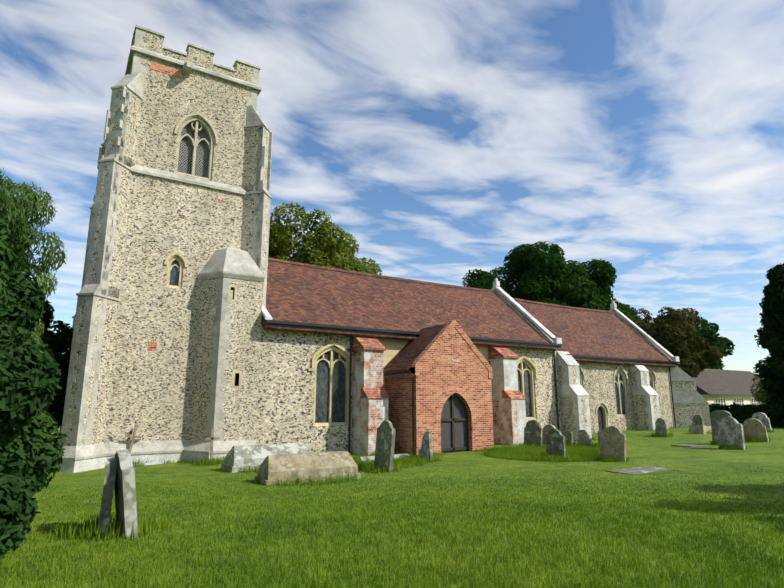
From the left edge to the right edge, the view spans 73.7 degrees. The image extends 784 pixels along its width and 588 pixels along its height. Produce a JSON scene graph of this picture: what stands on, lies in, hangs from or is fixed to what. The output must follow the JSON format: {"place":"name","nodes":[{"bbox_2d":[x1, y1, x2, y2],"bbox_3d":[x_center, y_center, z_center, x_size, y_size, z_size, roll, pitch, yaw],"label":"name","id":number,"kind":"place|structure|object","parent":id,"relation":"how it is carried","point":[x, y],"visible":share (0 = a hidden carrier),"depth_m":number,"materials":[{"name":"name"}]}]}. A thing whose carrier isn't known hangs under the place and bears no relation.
{"place":"outdoors","nodes":[
{"label":"outdoors","id":0,"kind":"place"},
{"bbox_2d":[104,52,263,442],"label":"church tower walls","id":1,"kind":"structure","parent":0,"point":[160,393],"depth_m":17.72,"materials":[{"name":"beige stone"}]},
{"bbox_2d":[0,424,783,587],"bbox_3d":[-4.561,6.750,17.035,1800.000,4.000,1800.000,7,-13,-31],"label":"churchyard lawn","id":2,"kind":"structure","parent":0,"point":[644,447],"depth_m":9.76,"materials":[{"name":"green plant"}]},
{"bbox_2d":[0,168,65,353],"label":"willow","id":3,"kind":"object","parent":2,"relation":"on","point":[28,204],"visible":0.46,"depth_m":12.59,"materials":[{"name":"green plant"}]},
{"bbox_2d":[0,218,66,558],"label":"yew bush","id":4,"kind":"object","parent":2,"relation":"on","point":[30,456],"visible":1,"depth_m":5.65,"materials":[{"name":"green plant"}]},
{"bbox_2d":[32,300,73,428],"bbox_3d":[-13.111,2.356,17.958,4.607,4.706,5.161,7,-13,-31],"label":"tree","id":5,"kind":"object","parent":2,"relation":"on","point":[59,342],"visible":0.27,"depth_m":18.04,"materials":[{"name":"green plant"}]},
{"bbox_2d":[97,457,116,536],"bbox_3d":[-4.023,2.951,7.365,0.130,1.250,0.740,8,-14,-26],"label":"headstone","id":6,"kind":"object","parent":2,"relation":"on","point":[108,491],"visible":0.77,"depth_m":7.08,"materials":[{"name":"grey stone"}]},
{"bbox_2d":[114,449,137,538],"bbox_3d":[-3.714,2.871,7.276,0.150,1.370,0.800,-2,-8,-36],"label":"headstone","id":7,"kind":"object","parent":2,"relation":"on","point":[125,500],"visible":0.83,"depth_m":7.00,"materials":[{"name":"grey stone"}]},
{"bbox_2d":[126,425,141,451],"bbox_3d":[-8.072,4.814,16.095,0.440,1.550,0.050,21,-22,-36],"label":"wooden cross","id":8,"kind":"object","parent":2,"relation":"on","point":[133,436],"visible":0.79,"depth_m":16.19,"materials":[{"name":"brown wood"}]},
{"bbox_2d":[56,25,272,472],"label":"church tower","id":9,"kind":"structure","parent":2,"relation":"on","point":[87,399],"depth_m":17.37,"materials":[{"name":"grey stone"}]},
{"bbox_2d":[205,429,219,461],"bbox_3d":[-5.576,4.860,16.166,0.440,1.350,0.050,5,-12,-32],"label":"wooden cross","id":10,"kind":"object","parent":2,"relation":"on","point":[212,438],"visible":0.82,"depth_m":16.18,"materials":[{"name":"brown wood"}]},
{"bbox_2d":[221,443,308,472],"bbox_3d":[-3.581,4.789,15.169,2.420,0.820,0.920,8,-14,-34],"label":"tomb","id":11,"kind":"object","parent":2,"relation":"on","point":[246,456],"visible":0.5,"depth_m":14.69,"materials":[{"name":"grey stone"}]},
{"bbox_2d":[254,451,360,485],"bbox_3d":[-2.049,4.355,12.865,2.420,0.820,0.920,7,-13,-30],"label":"tomb","id":12,"kind":"object","parent":2,"relation":"on","point":[273,467],"visible":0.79,"depth_m":12.57,"materials":[{"name":"beige stone"}]},
{"bbox_2d":[285,451,341,454],"bbox_3d":[-2.169,4.747,14.516,2.020,0.660,0.720,7,-14,-32],"label":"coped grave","id":13,"kind":"object","parent":2,"relation":"on","point":[316,452],"visible":0.12,"depth_m":14.60,"materials":[{"name":"grey stone"}]},
{"bbox_2d":[268,202,381,274],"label":"tree","id":14,"kind":"object","parent":2,"relation":"on","point":[332,250],"visible":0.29,"depth_m":41.63,"materials":[{"name":"green plant"}]},
{"bbox_2d":[357,454,409,462],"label":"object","id":15,"kind":"object","parent":2,"relation":"on","point":[373,457],"visible":0.14,"depth_m":15.97,"materials":[{"name":"grey stone"}]},
{"bbox_2d":[374,420,395,472],"bbox_3d":[-0.204,4.311,14.478,0.110,1.610,0.820,13,-16,-30],"label":"gravestone","id":16,"kind":"object","parent":2,"relation":"on","point":[385,443],"visible":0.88,"depth_m":14.40,"materials":[{"name":"grey stone"}]},
{"bbox_2d":[419,430,432,461],"bbox_3d":[1.054,4.912,16.488,0.100,1.200,0.620,3,-11,-32],"label":"broken headstone","id":17,"kind":"object","parent":2,"relation":"on","point":[426,449],"visible":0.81,"depth_m":16.35,"materials":[{"name":"grey stone"}]},
{"bbox_2d":[264,288,591,455],"bbox_3d":[0.322,3.403,24.759,16.215,9.350,9.100,7,-13,-31],"label":"nave","id":18,"kind":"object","parent":2,"relation":"on","point":[513,397],"visible":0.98,"depth_m":20.43,"materials":[{"name":"grey stone"}]},
{"bbox_2d":[261,258,561,346],"bbox_3d":[-0.343,0.387,25.661,15.390,4.280,8.590,7,-13,-31],"label":"coping","id":19,"kind":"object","parent":18,"relation":"on","point":[496,285],"depth_m":26.49,"materials":[{"name":"grey stone"}]},
{"bbox_2d":[385,327,493,455],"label":"porch walls","id":20,"kind":"structure","parent":2,"relation":"on","point":[441,373],"depth_m":19.52,"materials":[{"name":"brick"}]},
{"bbox_2d":[383,319,492,454],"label":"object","id":21,"kind":"object","parent":20,"relation":"attached to","point":[451,410],"visible":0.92,"depth_m":19.63,"materials":[{"name":"brick"}]},
{"bbox_2d":[524,420,542,445],"bbox_3d":[5.648,5.733,20.914,0.129,1.330,0.760,22,-24,-40],"label":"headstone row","id":22,"kind":"object","parent":2,"relation":"on","point":[533,431],"visible":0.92,"depth_m":20.90,"materials":[{"name":"grey stone"}]},
{"bbox_2d":[542,425,555,443],"bbox_3d":[6.302,5.820,20.906,0.123,1.170,0.700,12,-12,-35],"label":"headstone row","id":23,"kind":"object","parent":2,"relation":"on","point":[547,429],"visible":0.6,"depth_m":21.02,"materials":[{"name":"beige stone"}]},
{"bbox_2d":[462,241,637,323],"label":"tree","id":24,"kind":"object","parent":2,"relation":"on","point":[533,272],"visible":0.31,"depth_m":55.44,"materials":[{"name":"green plant"}]},
{"bbox_2d":[545,428,565,456],"bbox_3d":[5.488,5.137,17.527,0.093,1.230,0.780,6,-12,-29],"label":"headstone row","id":25,"kind":"object","parent":2,"relation":"on","point":[555,440],"visible":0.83,"depth_m":17.50,"materials":[{"name":"grey stone"}]},
{"bbox_2d":[563,431,572,445],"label":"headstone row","id":26,"kind":"object","parent":2,"relation":"on","point":[568,437],"visible":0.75,"depth_m":22.14,"materials":[{"name":"grey stone"}]},
{"bbox_2d":[577,429,590,446],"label":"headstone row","id":27,"kind":"object","parent":2,"relation":"on","point":[583,436],"visible":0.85,"depth_m":21.56,"materials":[{"name":"grey stone"}]},
{"bbox_2d":[598,429,604,444],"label":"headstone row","id":28,"kind":"object","parent":2,"relation":"on","point":[601,430],"visible":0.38,"depth_m":21.32,"materials":[{"name":"grey stone"}]},
{"bbox_2d":[600,426,625,461],"bbox_3d":[7.090,4.923,16.785,0.100,1.350,0.840,15,-16,-35],"label":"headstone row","id":29,"kind":"object","parent":2,"relation":"on","point":[613,440],"visible":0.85,"depth_m":16.76,"materials":[{"name":"grey stone"}]},
{"bbox_2d":[567,309,710,430],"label":"chancel","id":30,"kind":"structure","parent":2,"relation":"on","point":[689,401],"depth_m":29.02,"materials":[{"name":"grey stone"}]},
{"bbox_2d":[512,297,679,363],"bbox_3d":[10.678,2.114,32.441,10.690,4.470,7.980,7,-13,-31],"label":"coping","id":31,"kind":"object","parent":30,"relation":"on","point":[613,305],"depth_m":33.04,"materials":[{"name":"grey stone"}]},
{"bbox_2d":[605,466,674,474],"bbox_3d":[6.461,4.630,13.564,1.800,0.125,0.800,7,-13,-31],"label":"ledger stone","id":32,"kind":"object","parent":2,"relation":"on","point":[642,470],"visible":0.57,"depth_m":13.46,"materials":[{"name":"grey stone"}]},
{"bbox_2d":[655,418,667,436],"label":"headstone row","id":33,"kind":"object","parent":2,"relation":"on","point":[661,425],"visible":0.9,"depth_m":24.64,"materials":[{"name":"grey stone"}]},
{"bbox_2d":[631,306,722,377],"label":"tree foliage","id":34,"kind":"object","parent":2,"relation":"on","point":[670,332],"visible":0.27,"depth_m":41.40,"materials":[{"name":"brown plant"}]},
{"bbox_2d":[671,443,713,446],"bbox_3d":[12.306,6.176,21.213,2.000,0.125,0.800,7,-13,-31],"label":"ledger stone","id":35,"kind":"object","parent":2,"relation":"on","point":[692,445],"visible":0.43,"depth_m":20.94,"materials":[{"name":"grey stone"}]},
{"bbox_2d":[692,415,703,424],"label":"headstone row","id":36,"kind":"object","parent":2,"relation":"on","point":[697,419],"visible":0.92,"depth_m":27.66,"materials":[{"name":"grey stone"}]},
{"bbox_2d":[690,425,711,433],"bbox_3d":[15.292,6.703,25.672,1.400,0.460,0.600,13,-17,-35],"label":"chest tomb","id":37,"kind":"object","parent":2,"relation":"on","point":[698,429],"visible":0.57,"depth_m":25.26,"materials":[{"name":"beige stone"}]},
{"bbox_2d":[711,410,731,440],"bbox_3d":[13.486,5.565,21.343,0.112,1.610,0.840,5,-10,-22],"label":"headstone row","id":38,"kind":"object","parent":2,"relation":"on","point":[717,416],"visible":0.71,"depth_m":21.53,"materials":[{"name":"grey stone"}]},
{"bbox_2d":[693,369,762,407],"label":"neighbour house","id":39,"kind":"structure","parent":2,"relation":"on","point":[724,387],"depth_m":52.98,"materials":[{"name":"tile"}]},
{"bbox_2d":[717,416,745,449],"bbox_3d":[12.705,5.317,19.589,0.102,1.430,0.920,5,-12,-23],"label":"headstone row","id":40,"kind":"object","parent":2,"relation":"on","point":[730,431],"visible":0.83,"depth_m":19.56,"materials":[{"name":"grey stone"}]},
{"bbox_2d":[709,403,783,427],"bbox_3d":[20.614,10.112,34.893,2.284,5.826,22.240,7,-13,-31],"label":"hedge","id":41,"kind":"object","parent":2,"relation":"on","point":[741,414],"depth_m":32.12,"materials":[{"name":"green plant"}]},
{"bbox_2d":[743,418,768,441],"bbox_3d":[15.134,5.784,21.792,0.095,1.190,0.860,-1,-11,-33],"label":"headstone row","id":42,"kind":"object","parent":2,"relation":"on","point":[754,427],"visible":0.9,"depth_m":21.76,"materials":[{"name":"beige stone"}]},
{"bbox_2d":[752,412,771,431],"bbox_3d":[18.565,6.565,26.259,0.121,1.230,0.780,1,-14,-30],"label":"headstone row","id":43,"kind":"object","parent":2,"relation":"on","point":[763,418],"visible":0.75,"depth_m":26.13,"materials":[{"name":"grey stone"}]},
{"bbox_2d":[750,360,779,405],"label":"tree foliage","id":44,"kind":"object","parent":2,"relation":"on","point":[762,395],"visible":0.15,"depth_m":44.76,"materials":[{"name":"green plant"}]},
{"bbox_2d":[753,262,783,421],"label":"yew tree","id":45,"kind":"object","parent":2,"relation":"on","point":[770,334],"visible":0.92,"depth_m":31.84,"materials":[{"name":"green plant"}]},
{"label":"tree trunk","id":46,"kind":"object","parent":2,"relation":"on","visible":0},
{"bbox_2d":[679,317,735,369],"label":"tree","id":47,"kind":"object","parent":46,"relation":"attached to","point":[722,343],"visible":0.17,"depth_m":67.54,"materials":[{"name":"green plant"}]},
{"bbox_2d":[0,0,783,374],"label":"sky","id":48,"kind":"structure","parent":0,"point":[645,138],"materials":[{"name":"blue"}]},
{"bbox_2d":[256,325,561,452],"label":"church nave walls","id":49,"kind":"structure","parent":0,"point":[285,406],"depth_m":18.57,"materials":[{"name":"beige stone"}]},
{"bbox_2d":[261,260,557,350],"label":"nave roof slopes","id":50,"kind":"structure","parent":49,"relation":"on","point":[299,293],"depth_m":23.17,"materials":[{"name":"brown tile"}]},
{"bbox_2d":[577,362,674,433],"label":"church chancel walls","id":51,"kind":"structure","parent":0,"point":[598,384],"depth_m":28.17,"materials":[{"name":"beige stone"}]},
{"bbox_2d":[515,300,675,366],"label":"chancel roof slopes","id":52,"kind":"structure","parent":51,"relation":"on","point":[589,333],"depth_m":30.65,"materials":[{"name":"brown tile"}]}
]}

